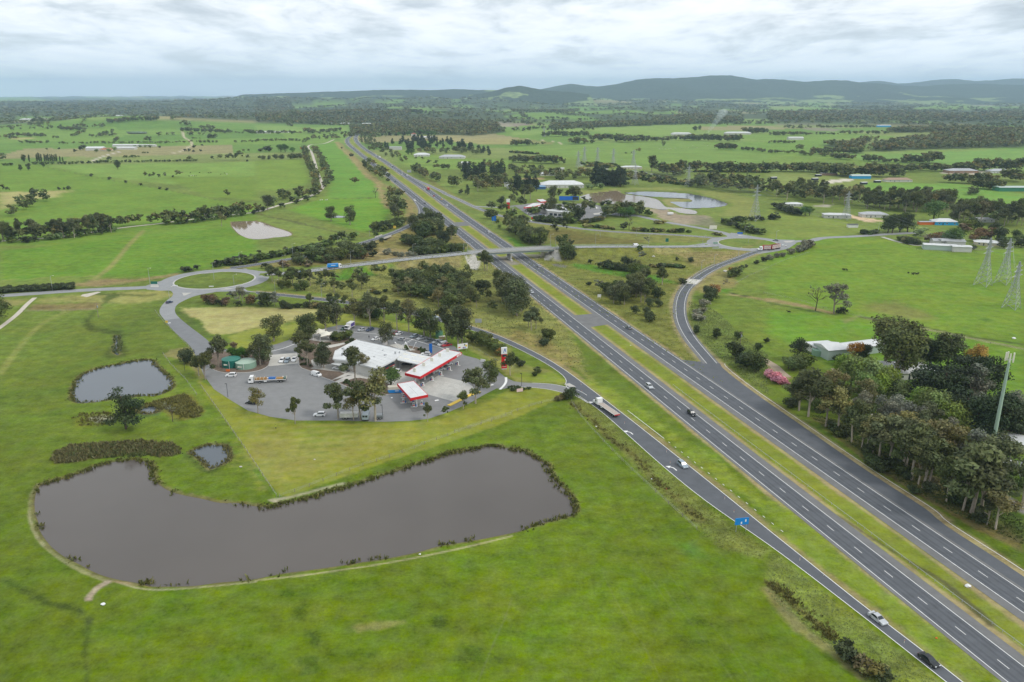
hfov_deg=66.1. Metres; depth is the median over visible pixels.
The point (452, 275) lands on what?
wattle shrub
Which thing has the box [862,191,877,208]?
gum tree
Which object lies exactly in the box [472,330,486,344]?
wattle shrub
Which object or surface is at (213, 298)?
wattle shrub
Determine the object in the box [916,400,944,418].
gum tree
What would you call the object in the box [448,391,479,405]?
yellow kerb
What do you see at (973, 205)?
gum tree
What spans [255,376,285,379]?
timber load
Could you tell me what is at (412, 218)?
gum tree
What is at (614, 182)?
pine tree
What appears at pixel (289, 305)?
bush
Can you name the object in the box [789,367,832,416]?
gum tree
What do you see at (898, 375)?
willow tree
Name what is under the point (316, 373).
van
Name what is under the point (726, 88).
mountain range
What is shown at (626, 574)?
ground
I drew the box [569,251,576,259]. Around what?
wattle shrub
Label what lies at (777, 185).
gum tree
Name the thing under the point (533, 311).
gum tree
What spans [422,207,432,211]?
gum tree
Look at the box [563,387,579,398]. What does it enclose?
wattle shrub
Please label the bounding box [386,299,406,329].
gum tree
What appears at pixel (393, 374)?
leafy tree
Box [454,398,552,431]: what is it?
wire fence
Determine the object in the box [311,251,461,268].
guard rail
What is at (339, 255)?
wattle shrub
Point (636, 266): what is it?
wattle shrub
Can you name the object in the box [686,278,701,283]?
ramp bridge
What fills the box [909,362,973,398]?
cypress tree
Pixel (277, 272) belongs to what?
gum tree
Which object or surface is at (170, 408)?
bare tree
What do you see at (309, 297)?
gum tree
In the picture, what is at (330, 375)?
garden bed
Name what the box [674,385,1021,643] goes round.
wire barrier
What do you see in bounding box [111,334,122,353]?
rushes
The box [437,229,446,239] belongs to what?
evergreen tree
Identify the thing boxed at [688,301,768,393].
tall grass
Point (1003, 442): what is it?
gum tree
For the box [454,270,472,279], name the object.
wattle shrub
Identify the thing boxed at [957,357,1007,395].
cypress tree
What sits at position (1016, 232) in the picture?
wattle shrub
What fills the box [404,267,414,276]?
wattle shrub
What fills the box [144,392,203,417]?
rushes
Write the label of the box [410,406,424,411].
pump slab
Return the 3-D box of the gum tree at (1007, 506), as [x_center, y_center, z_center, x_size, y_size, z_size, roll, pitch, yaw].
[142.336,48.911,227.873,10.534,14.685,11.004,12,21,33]
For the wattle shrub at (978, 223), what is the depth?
734.60 m
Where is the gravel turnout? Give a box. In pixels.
[81,292,99,296]
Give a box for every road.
[0,285,159,296]
[158,269,268,292]
[159,292,211,319]
[165,318,212,354]
[230,199,423,267]
[256,291,961,681]
[267,244,716,274]
[407,174,716,237]
[502,378,586,401]
[634,215,734,235]
[676,251,761,362]
[707,236,790,250]
[788,232,915,243]
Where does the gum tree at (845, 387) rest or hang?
on the ground at (626, 574)
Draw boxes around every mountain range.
[236,89,495,99]
[468,86,597,105]
[541,75,1023,104]
[861,78,1023,85]
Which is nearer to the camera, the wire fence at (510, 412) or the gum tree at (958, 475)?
the gum tree at (958, 475)
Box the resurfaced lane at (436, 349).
[387,337,445,354]
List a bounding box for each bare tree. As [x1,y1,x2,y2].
[162,403,175,421]
[807,285,827,310]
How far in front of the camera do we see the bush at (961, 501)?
241.75 m
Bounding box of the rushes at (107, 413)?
[71,411,117,425]
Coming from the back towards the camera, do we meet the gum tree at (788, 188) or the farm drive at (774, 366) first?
the gum tree at (788, 188)
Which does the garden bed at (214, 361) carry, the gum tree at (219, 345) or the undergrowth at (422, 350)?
the gum tree at (219, 345)
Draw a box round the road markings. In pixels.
[76,136,1023,681]
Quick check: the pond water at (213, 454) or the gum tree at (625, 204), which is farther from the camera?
the gum tree at (625, 204)
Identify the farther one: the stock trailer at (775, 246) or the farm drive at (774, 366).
the stock trailer at (775, 246)
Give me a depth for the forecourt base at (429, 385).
341.63 m
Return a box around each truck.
[248,375,286,383]
[327,263,341,268]
[344,321,354,329]
[559,196,578,199]
[592,396,619,416]
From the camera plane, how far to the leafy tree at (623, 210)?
804.22 m
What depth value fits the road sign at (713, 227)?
737.61 m
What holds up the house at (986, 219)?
on the ground at (626, 574)
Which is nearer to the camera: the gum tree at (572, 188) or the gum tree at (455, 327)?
the gum tree at (455, 327)
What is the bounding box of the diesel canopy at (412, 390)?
[397,381,427,406]
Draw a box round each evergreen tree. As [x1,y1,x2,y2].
[113,161,120,167]
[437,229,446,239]
[442,231,450,242]
[856,344,872,358]
[880,214,898,232]
[890,214,900,232]
[897,212,911,231]
[900,212,918,231]
[912,340,934,363]
[921,338,945,364]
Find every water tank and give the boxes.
[221,356,239,368]
[235,358,256,369]
[436,330,442,337]
[811,348,820,356]
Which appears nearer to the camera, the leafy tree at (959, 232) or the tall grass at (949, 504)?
the tall grass at (949, 504)
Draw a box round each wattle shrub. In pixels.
[177,349,192,363]
[181,347,194,362]
[200,294,208,301]
[207,293,219,303]
[220,297,229,305]
[229,341,237,348]
[244,294,255,303]
[258,292,273,305]
[276,280,285,288]
[278,300,287,307]
[285,280,291,287]
[291,252,303,262]
[292,283,301,290]
[293,256,304,264]
[300,280,308,288]
[304,247,315,260]
[308,250,319,260]
[320,247,329,255]
[322,253,332,262]
[324,246,336,253]
[327,255,334,262]
[331,331,338,339]
[334,333,342,340]
[335,246,349,260]
[338,240,354,257]
[339,331,347,338]
[344,241,360,257]
[344,329,352,338]
[349,244,362,258]
[353,248,364,258]
[359,250,367,258]
[369,221,377,231]
[370,308,385,318]
[374,221,383,231]
[388,269,399,278]
[397,273,411,281]
[398,216,406,225]
[400,281,417,295]
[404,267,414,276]
[405,236,412,245]
[408,269,421,278]
[409,284,424,296]
[410,220,424,235]
[414,245,424,254]
[415,221,433,237]
[419,246,431,254]
[421,286,432,296]
[424,210,434,217]
[424,236,437,244]
[424,287,439,301]
[425,281,436,286]
[427,245,438,253]
[429,275,441,283]
[431,218,444,230]
[431,264,440,271]
[432,219,443,230]
[434,285,446,297]
[438,293,457,306]
[441,266,456,273]
[443,244,449,252]
[444,287,457,294]
[446,272,456,278]
[448,243,459,252]
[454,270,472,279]
[455,294,464,305]
[457,243,466,249]
[466,331,476,341]
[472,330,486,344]
[476,279,486,288]
[479,333,492,345]
[482,280,491,289]
[483,337,498,349]
[491,343,506,354]
[496,195,504,202]
[519,232,528,242]
[520,227,532,241]
[531,231,547,245]
[542,328,555,339]
[555,234,570,244]
[558,241,574,258]
[560,211,574,215]
[562,214,571,223]
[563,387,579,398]
[563,392,570,399]
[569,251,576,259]
[571,205,585,219]
[598,282,607,291]
[600,282,612,294]
[613,284,630,303]
[620,255,628,263]
[628,262,640,273]
[630,305,640,313]
[642,307,650,313]
[645,298,653,306]
[653,286,665,298]
[654,299,662,306]
[693,325,700,332]
[703,285,714,292]
[703,291,713,300]
[705,287,719,298]
[706,288,715,299]
[711,327,721,338]
[725,341,745,358]
[727,267,737,276]
[731,266,741,275]
[732,350,751,365]
[734,331,742,339]
[739,353,750,368]
[744,352,766,370]
[748,355,768,370]
[753,343,762,350]
[780,356,792,368]
[785,356,802,369]
[791,354,809,368]
[799,352,817,367]
[806,397,821,409]
[868,403,877,413]
[928,232,941,237]
[956,219,967,227]
[964,220,975,227]
[968,216,985,228]
[968,229,984,239]
[976,227,988,237]
[982,227,996,237]
[988,222,1002,228]
[992,227,1009,240]
[997,238,1010,247]
[1007,466,1018,479]
[1010,229,1022,235]
[1012,234,1023,241]
[1016,477,1023,488]
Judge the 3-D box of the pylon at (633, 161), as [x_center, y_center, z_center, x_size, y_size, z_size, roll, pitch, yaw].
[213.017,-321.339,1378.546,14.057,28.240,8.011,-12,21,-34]
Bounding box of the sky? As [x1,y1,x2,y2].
[0,0,1023,96]
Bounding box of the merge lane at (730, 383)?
[683,360,1023,587]
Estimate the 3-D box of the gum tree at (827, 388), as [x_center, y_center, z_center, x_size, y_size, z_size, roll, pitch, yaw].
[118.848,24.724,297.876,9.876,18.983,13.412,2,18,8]
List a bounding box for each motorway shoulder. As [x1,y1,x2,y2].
[345,136,1023,681]
[353,135,1023,621]
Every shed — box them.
[85,146,105,150]
[112,144,139,146]
[116,147,137,149]
[140,144,156,146]
[389,146,401,149]
[787,137,803,139]
[805,340,828,351]
[813,341,845,359]
[816,339,883,354]
[820,173,836,174]
[847,224,858,227]
[849,174,870,178]
[917,221,934,224]
[922,243,956,250]
[929,238,965,244]
[951,245,971,251]
[992,186,1023,190]
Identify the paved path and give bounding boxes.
[309,334,331,341]
[312,364,346,373]
[322,343,346,347]
[333,371,376,382]
[390,344,413,350]
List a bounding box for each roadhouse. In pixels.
[332,339,405,375]
[538,204,569,216]
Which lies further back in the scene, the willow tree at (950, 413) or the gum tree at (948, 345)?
the gum tree at (948, 345)
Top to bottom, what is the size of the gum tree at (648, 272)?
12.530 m
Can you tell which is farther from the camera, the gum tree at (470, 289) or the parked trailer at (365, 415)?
the gum tree at (470, 289)
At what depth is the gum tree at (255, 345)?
366.51 m
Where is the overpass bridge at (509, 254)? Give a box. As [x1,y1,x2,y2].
[469,245,556,260]
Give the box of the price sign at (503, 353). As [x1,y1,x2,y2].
[501,347,506,369]
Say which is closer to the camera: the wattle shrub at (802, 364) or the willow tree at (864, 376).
the willow tree at (864, 376)
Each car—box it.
[225,372,236,376]
[284,357,290,362]
[313,411,325,416]
[645,382,653,388]
[677,459,688,468]
[687,409,696,416]
[867,610,888,625]
[917,651,940,668]
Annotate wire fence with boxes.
[200,383,276,496]
[279,416,501,496]
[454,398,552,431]
[571,399,696,528]
[768,292,1018,348]
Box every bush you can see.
[0,286,11,292]
[24,285,34,291]
[36,283,46,290]
[51,285,59,289]
[60,284,75,288]
[63,282,75,287]
[286,303,293,308]
[302,301,310,307]
[396,252,404,256]
[405,251,413,256]
[515,360,525,366]
[533,366,541,372]
[538,338,549,345]
[554,395,561,400]
[607,264,615,269]
[643,311,655,322]
[692,309,702,314]
[692,312,700,319]
[698,314,705,320]
[699,299,709,306]
[764,368,774,377]
[766,371,781,377]
[770,374,787,381]
[775,376,786,384]
[782,397,798,407]
[786,248,795,253]
[795,246,802,251]
[800,239,814,247]
[826,419,839,427]
[830,427,844,436]
[833,637,857,659]
[834,423,854,436]
[849,655,863,670]
[851,652,875,674]
[857,656,889,676]
[859,229,868,233]
[860,443,876,452]
[862,451,883,464]
[868,454,889,469]
[870,461,890,472]
[874,664,896,681]
[883,456,899,467]
[892,461,911,474]
[901,471,914,479]
[907,484,920,493]
[908,462,922,471]
[910,239,922,244]
[921,480,940,492]
[928,475,940,482]
[944,487,958,503]
[954,495,980,507]
[971,512,989,523]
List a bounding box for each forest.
[0,96,1023,149]
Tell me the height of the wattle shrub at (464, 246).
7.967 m
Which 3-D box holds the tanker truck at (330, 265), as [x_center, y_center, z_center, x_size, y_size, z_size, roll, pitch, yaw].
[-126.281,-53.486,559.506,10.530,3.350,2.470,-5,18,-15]
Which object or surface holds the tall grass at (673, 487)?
on the ground at (626, 574)
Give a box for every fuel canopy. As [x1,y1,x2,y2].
[405,348,461,381]
[524,203,544,207]
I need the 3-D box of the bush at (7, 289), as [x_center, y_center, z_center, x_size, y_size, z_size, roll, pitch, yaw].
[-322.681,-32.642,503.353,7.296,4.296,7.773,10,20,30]
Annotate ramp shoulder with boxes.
[231,194,424,268]
[673,251,763,362]
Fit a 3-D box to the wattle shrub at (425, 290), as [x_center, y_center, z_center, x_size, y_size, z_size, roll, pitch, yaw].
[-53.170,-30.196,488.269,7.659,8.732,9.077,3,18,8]
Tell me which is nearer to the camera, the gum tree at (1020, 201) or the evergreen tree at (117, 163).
the gum tree at (1020, 201)
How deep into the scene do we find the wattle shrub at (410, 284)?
491.93 m
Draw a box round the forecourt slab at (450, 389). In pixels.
[428,376,467,401]
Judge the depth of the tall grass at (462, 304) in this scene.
482.27 m
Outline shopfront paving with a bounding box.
[385,364,419,384]
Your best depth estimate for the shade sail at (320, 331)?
409.92 m
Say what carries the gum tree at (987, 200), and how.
on the ground at (626, 574)
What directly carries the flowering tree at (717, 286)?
on the ground at (626, 574)
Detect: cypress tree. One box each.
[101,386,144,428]
[789,337,813,357]
[889,369,942,397]
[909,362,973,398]
[919,355,983,396]
[944,386,1001,431]
[946,354,997,397]
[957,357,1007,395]
[962,396,1007,436]
[968,390,1021,434]
[977,355,1014,394]
[992,394,1023,432]
[996,401,1023,434]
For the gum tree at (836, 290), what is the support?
on the ground at (626, 574)
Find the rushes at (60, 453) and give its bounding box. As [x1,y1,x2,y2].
[50,438,182,463]
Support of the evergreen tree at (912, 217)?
on the ground at (626, 574)
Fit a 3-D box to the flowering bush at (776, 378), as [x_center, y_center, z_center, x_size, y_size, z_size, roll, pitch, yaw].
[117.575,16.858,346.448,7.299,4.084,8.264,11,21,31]
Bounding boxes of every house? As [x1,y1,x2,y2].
[414,153,429,155]
[439,155,465,158]
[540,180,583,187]
[621,166,641,168]
[671,132,691,134]
[724,132,750,134]
[785,202,802,206]
[822,213,850,218]
[858,211,888,217]
[882,178,912,181]
[929,218,958,224]
[943,168,978,172]
[973,240,998,246]
[975,217,995,221]
[985,169,1006,172]
[997,432,1023,449]
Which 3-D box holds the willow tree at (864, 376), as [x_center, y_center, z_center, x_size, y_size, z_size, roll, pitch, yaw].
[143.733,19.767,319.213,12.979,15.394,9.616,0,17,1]
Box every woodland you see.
[0,107,1023,418]
[162,172,729,302]
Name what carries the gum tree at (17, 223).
on the ground at (626, 574)
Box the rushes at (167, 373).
[64,358,174,403]
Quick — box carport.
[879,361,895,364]
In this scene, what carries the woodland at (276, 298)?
on the ground at (626, 574)
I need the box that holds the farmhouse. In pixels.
[884,362,934,379]
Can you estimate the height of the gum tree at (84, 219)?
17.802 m
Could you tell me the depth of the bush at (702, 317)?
440.15 m
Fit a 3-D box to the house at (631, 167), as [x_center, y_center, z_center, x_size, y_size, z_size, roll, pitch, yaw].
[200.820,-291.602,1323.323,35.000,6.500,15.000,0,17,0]
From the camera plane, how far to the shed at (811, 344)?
389.99 m
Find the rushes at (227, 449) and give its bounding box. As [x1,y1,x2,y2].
[186,441,232,469]
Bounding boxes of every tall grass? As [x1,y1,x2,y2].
[272,251,589,372]
[522,245,756,381]
[569,397,766,558]
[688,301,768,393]
[768,549,933,681]
[811,414,1023,543]
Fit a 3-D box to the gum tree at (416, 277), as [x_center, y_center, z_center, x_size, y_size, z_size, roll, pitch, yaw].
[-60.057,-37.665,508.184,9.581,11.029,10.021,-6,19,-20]
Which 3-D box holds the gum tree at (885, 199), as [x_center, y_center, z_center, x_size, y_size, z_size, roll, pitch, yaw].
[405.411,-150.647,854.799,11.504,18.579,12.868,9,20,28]
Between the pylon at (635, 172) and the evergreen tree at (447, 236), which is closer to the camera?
the evergreen tree at (447, 236)
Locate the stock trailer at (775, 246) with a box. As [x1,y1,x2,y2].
[771,243,780,249]
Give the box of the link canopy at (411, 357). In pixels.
[397,351,429,364]
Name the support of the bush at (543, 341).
on the ground at (626, 574)
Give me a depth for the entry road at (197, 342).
414.82 m
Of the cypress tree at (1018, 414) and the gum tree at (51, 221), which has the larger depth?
the gum tree at (51, 221)
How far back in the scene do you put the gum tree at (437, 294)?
467.91 m
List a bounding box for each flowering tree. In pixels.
[710,284,721,293]
[846,342,864,355]
[963,343,988,356]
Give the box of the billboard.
[457,343,467,349]
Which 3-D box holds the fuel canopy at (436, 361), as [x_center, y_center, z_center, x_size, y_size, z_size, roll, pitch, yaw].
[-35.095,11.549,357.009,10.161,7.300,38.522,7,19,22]
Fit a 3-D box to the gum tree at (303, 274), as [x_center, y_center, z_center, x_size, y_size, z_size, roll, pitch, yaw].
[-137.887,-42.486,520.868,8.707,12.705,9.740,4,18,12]
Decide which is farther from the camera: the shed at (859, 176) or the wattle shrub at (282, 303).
the shed at (859, 176)
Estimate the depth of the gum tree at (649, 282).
495.50 m
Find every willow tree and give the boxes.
[833,353,851,380]
[838,351,863,384]
[848,356,865,391]
[852,355,879,378]
[852,371,886,400]
[854,357,896,398]
[872,370,892,403]
[880,363,902,397]
[886,379,913,401]
[903,386,928,403]
[908,387,940,411]
[918,389,959,420]
[933,400,964,424]
[938,400,975,429]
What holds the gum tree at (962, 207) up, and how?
on the ground at (626, 574)
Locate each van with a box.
[311,370,321,376]
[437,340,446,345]
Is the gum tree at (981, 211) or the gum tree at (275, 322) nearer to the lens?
the gum tree at (275, 322)
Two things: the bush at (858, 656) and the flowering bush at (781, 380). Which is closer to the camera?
the bush at (858, 656)
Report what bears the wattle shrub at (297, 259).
on the ground at (626, 574)
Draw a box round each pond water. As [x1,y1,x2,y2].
[35,446,575,586]
[72,360,172,402]
[126,131,145,132]
[141,406,158,413]
[190,445,228,468]
[232,221,291,238]
[580,191,696,213]
[627,192,726,207]
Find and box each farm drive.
[0,298,35,328]
[766,359,834,376]
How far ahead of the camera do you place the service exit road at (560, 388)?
343.99 m
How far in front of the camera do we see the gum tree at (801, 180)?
993.26 m
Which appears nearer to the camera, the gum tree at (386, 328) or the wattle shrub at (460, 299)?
the gum tree at (386, 328)
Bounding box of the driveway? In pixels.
[882,237,921,245]
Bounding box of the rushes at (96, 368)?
[67,358,175,402]
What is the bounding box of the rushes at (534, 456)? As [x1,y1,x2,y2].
[33,444,581,588]
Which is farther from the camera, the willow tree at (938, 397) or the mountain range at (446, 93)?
the mountain range at (446, 93)
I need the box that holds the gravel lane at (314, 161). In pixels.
[1,140,332,241]
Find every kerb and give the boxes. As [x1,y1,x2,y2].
[173,271,255,288]
[209,354,269,372]
[298,339,431,395]
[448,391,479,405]
[718,238,775,248]
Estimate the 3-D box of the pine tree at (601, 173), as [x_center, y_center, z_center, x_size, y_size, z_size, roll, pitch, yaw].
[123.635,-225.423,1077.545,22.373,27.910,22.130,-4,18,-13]
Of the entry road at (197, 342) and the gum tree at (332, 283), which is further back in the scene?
the gum tree at (332, 283)
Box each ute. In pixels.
[416,335,425,339]
[441,342,451,346]
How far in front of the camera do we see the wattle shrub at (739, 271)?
546.06 m
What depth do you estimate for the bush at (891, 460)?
268.18 m
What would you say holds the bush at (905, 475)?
on the ground at (626, 574)
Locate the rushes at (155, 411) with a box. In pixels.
[135,402,164,414]
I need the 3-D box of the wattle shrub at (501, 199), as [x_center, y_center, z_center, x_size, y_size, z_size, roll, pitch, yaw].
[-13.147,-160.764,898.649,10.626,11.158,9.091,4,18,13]
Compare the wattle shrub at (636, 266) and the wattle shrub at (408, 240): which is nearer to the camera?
the wattle shrub at (636, 266)
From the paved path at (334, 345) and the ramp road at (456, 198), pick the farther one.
the ramp road at (456, 198)
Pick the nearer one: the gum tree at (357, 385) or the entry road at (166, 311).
the gum tree at (357, 385)
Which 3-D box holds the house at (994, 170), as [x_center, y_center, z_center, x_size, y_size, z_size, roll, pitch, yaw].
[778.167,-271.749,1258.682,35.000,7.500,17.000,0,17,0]
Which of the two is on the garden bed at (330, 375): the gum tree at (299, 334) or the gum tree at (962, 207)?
the gum tree at (299, 334)
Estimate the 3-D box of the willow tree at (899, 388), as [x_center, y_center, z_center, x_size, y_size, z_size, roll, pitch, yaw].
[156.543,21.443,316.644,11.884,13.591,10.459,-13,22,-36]
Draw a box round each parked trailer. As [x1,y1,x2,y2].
[340,411,358,419]
[362,409,369,420]
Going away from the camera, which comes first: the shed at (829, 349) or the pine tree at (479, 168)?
the shed at (829, 349)
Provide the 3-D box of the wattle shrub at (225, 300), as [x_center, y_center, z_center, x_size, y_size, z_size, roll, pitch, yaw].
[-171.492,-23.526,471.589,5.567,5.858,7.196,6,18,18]
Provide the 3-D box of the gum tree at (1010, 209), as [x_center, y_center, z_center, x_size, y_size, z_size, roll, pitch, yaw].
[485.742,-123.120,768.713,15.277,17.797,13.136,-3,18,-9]
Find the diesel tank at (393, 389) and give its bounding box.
[388,385,401,392]
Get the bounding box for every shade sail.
[313,329,324,334]
[317,331,332,341]
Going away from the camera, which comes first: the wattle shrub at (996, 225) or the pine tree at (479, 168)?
the wattle shrub at (996, 225)
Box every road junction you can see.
[146,281,167,290]
[172,291,207,295]
[219,284,252,291]
[727,233,753,236]
[751,248,784,253]
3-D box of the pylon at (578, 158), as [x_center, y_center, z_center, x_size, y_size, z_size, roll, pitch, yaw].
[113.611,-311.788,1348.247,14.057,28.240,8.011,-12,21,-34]
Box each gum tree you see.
[0,220,9,237]
[0,294,12,317]
[13,220,21,237]
[22,218,39,231]
[44,218,59,230]
[54,218,66,237]
[64,218,80,237]
[79,216,93,227]
[87,214,95,233]
[99,213,108,223]
[104,216,114,229]
[190,355,202,375]
[197,351,215,379]
[199,204,210,220]
[206,334,229,366]
[214,211,226,225]
[231,286,243,300]
[236,287,249,302]
[246,334,272,364]
[247,387,264,412]
[254,333,273,357]
[259,314,285,340]
[260,195,272,209]
[265,264,275,280]
[269,291,279,305]
[271,267,282,276]
[285,397,300,423]
[286,267,294,282]
[289,330,312,353]
[292,268,301,283]
[293,339,315,364]
[294,312,317,333]
[295,268,307,279]
[296,314,317,334]
[304,269,315,285]
[305,293,313,308]
[312,347,326,366]
[313,303,333,330]
[313,342,333,367]
[320,269,328,280]
[322,382,343,418]
[324,205,337,220]
[326,293,332,303]
[328,278,339,292]
[328,302,343,328]
[331,293,340,303]
[338,346,360,381]
[340,294,347,302]
[341,380,381,420]
[342,396,357,420]
[343,204,356,224]
[344,297,363,325]
[345,278,357,296]
[352,366,388,420]
[356,272,367,286]
[357,291,380,326]
[358,352,369,364]
[376,295,390,320]
[377,321,395,344]
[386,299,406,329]
[389,204,399,217]
[391,279,401,293]
[393,197,399,206]
[397,298,416,332]
[400,277,412,283]
[406,213,418,227]
[411,307,434,334]
[413,274,425,283]
[418,308,441,336]
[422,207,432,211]
[423,402,431,420]
[430,265,438,274]
[432,289,447,306]
[434,304,449,340]
[436,276,447,285]
[442,289,453,304]
[443,304,472,343]
[446,225,455,238]
[448,303,473,343]
[457,281,468,289]
[457,390,467,408]
[462,366,489,403]
[465,284,476,301]
[472,293,480,306]
[473,177,482,191]
[477,250,493,270]
[479,251,492,270]
[481,358,499,386]
[491,268,502,281]
[492,274,504,297]
[493,272,515,303]
[498,282,515,311]
[500,351,520,375]
[501,279,531,315]
[502,275,523,301]
[514,283,531,311]
[518,184,527,194]
[520,184,528,197]
[524,306,539,329]
[525,229,530,235]
[527,184,535,200]
[530,312,543,322]
[543,196,554,210]
[547,185,557,196]
[549,197,557,208]
[569,186,577,200]
[581,201,589,216]
[606,283,622,302]
[615,280,629,285]
[619,290,630,304]
[623,200,631,213]
[626,271,644,293]
[626,285,634,298]
[629,280,642,296]
[634,281,644,301]
[638,284,650,303]
[641,268,646,280]
[643,277,657,290]
[645,267,650,277]
[647,155,656,171]
[656,266,668,283]
[676,159,685,169]
[772,181,781,196]
[780,183,793,199]
[782,368,816,410]
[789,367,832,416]
[796,177,805,184]
[805,179,815,195]
[811,381,842,426]
[816,179,828,187]
[816,186,830,202]
[817,385,853,425]
[823,282,851,313]
[823,368,850,384]
[827,186,840,202]
[836,184,844,199]
[836,379,854,397]
[839,188,853,204]
[840,398,873,441]
[845,186,857,202]
[852,390,873,403]
[854,378,878,403]
[854,413,869,446]
[857,186,864,201]
[858,413,892,455]
[860,187,873,205]
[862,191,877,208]
[867,414,909,455]
[870,188,877,206]
[870,313,905,360]
[874,190,885,206]
[874,398,889,416]
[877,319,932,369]
[877,324,929,370]
[877,394,912,416]
[881,194,890,209]
[883,189,896,208]
[886,402,928,415]
[889,410,918,450]
[889,422,948,479]
[891,437,913,466]
[892,417,938,461]
[896,187,906,207]
[896,190,903,208]
[900,192,911,210]
[901,193,911,211]
[907,186,923,206]
[907,447,935,484]
[908,409,942,437]
[909,438,944,487]
[910,190,928,211]
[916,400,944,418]
[923,192,931,209]
[926,419,967,446]
[928,193,939,201]
[928,435,958,481]
[932,332,969,365]
[935,455,965,501]
[938,191,947,200]
[939,416,965,438]
[943,440,1023,513]
[944,423,970,454]
[945,194,955,211]
[946,450,1022,512]
[947,188,959,200]
[948,203,960,219]
[951,455,978,510]
[956,201,969,217]
[957,428,989,448]
[962,363,995,409]
[968,200,981,217]
[970,195,984,216]
[974,200,994,220]
[975,494,996,524]
[977,430,1023,472]
[982,198,991,216]
[986,486,1023,529]
[989,200,995,208]
[990,201,1007,221]
[996,208,1014,225]
[1006,206,1013,222]
[1006,390,1023,407]
[1007,201,1017,222]
[1009,205,1023,224]
[1016,198,1023,220]
[1017,458,1023,505]
[1018,209,1023,225]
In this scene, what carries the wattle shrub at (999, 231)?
on the ground at (626, 574)
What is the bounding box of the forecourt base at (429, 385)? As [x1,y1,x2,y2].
[421,376,473,400]
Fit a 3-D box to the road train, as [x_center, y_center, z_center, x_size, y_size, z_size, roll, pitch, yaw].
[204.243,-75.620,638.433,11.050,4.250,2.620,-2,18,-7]
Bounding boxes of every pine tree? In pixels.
[461,161,466,169]
[462,166,471,179]
[464,184,469,194]
[475,163,481,173]
[489,164,494,172]
[513,174,519,188]
[522,173,528,185]
[534,178,539,190]
[589,171,595,183]
[592,165,599,183]
[595,166,610,183]
[605,172,611,184]
[608,171,617,186]
[615,167,629,186]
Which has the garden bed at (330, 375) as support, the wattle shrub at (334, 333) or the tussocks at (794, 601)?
the wattle shrub at (334, 333)
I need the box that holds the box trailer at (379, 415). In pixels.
[376,413,382,419]
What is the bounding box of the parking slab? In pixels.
[269,353,297,365]
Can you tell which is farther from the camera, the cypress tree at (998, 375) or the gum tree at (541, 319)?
the gum tree at (541, 319)
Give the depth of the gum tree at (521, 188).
930.67 m
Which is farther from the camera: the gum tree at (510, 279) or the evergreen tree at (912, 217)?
the evergreen tree at (912, 217)
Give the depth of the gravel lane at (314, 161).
918.13 m
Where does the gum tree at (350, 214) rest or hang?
on the ground at (626, 574)
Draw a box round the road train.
[757,245,770,250]
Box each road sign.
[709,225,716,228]
[735,517,748,530]
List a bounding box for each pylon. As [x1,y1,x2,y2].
[575,151,581,165]
[630,151,635,165]
[632,164,638,184]
[685,165,691,185]
[749,185,760,220]
[840,191,851,218]
[973,238,993,285]
[993,238,1012,283]
[1001,262,1022,309]
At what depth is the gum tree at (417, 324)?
411.69 m
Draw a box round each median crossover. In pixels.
[455,222,469,225]
[575,314,607,326]
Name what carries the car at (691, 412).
on the motorway carriageway at (794, 496)
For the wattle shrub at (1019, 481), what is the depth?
253.00 m
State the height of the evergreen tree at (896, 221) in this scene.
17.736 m
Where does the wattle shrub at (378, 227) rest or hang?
on the ground at (626, 574)
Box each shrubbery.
[0,152,766,349]
[10,130,1023,341]
[14,133,1015,258]
[277,223,972,267]
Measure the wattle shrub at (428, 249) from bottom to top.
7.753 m
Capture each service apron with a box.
[201,325,504,421]
[511,202,634,219]
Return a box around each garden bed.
[209,351,268,372]
[299,333,432,394]
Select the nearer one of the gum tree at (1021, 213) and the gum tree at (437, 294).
the gum tree at (437, 294)
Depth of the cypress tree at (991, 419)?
284.88 m
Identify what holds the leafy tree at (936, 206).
on the ground at (626, 574)
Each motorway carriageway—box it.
[346,134,1023,681]
[354,134,1023,612]
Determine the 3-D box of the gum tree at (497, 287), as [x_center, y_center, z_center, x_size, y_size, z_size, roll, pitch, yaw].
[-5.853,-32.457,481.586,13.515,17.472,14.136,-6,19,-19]
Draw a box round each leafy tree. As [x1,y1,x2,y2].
[226,347,234,355]
[231,349,243,358]
[238,346,245,357]
[253,347,271,361]
[280,144,289,151]
[383,366,401,384]
[619,207,628,217]
[625,206,634,217]
[800,206,810,214]
[921,199,949,218]
[940,230,963,237]
[943,228,968,238]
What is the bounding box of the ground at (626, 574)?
[0,96,1023,681]
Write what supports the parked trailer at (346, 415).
on the service apron at (305, 387)
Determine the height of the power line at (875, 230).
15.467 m
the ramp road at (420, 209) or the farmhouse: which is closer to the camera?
the farmhouse
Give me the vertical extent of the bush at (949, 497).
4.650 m
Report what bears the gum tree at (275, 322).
on the ground at (626, 574)
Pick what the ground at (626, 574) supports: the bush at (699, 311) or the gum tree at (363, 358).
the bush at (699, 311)
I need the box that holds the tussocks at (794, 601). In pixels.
[764,578,839,641]
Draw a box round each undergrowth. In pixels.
[43,150,912,291]
[298,340,530,390]
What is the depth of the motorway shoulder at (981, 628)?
243.32 m
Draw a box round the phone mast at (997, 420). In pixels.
[993,351,1014,432]
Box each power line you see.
[604,153,753,193]
[755,188,992,253]
[847,198,1004,249]

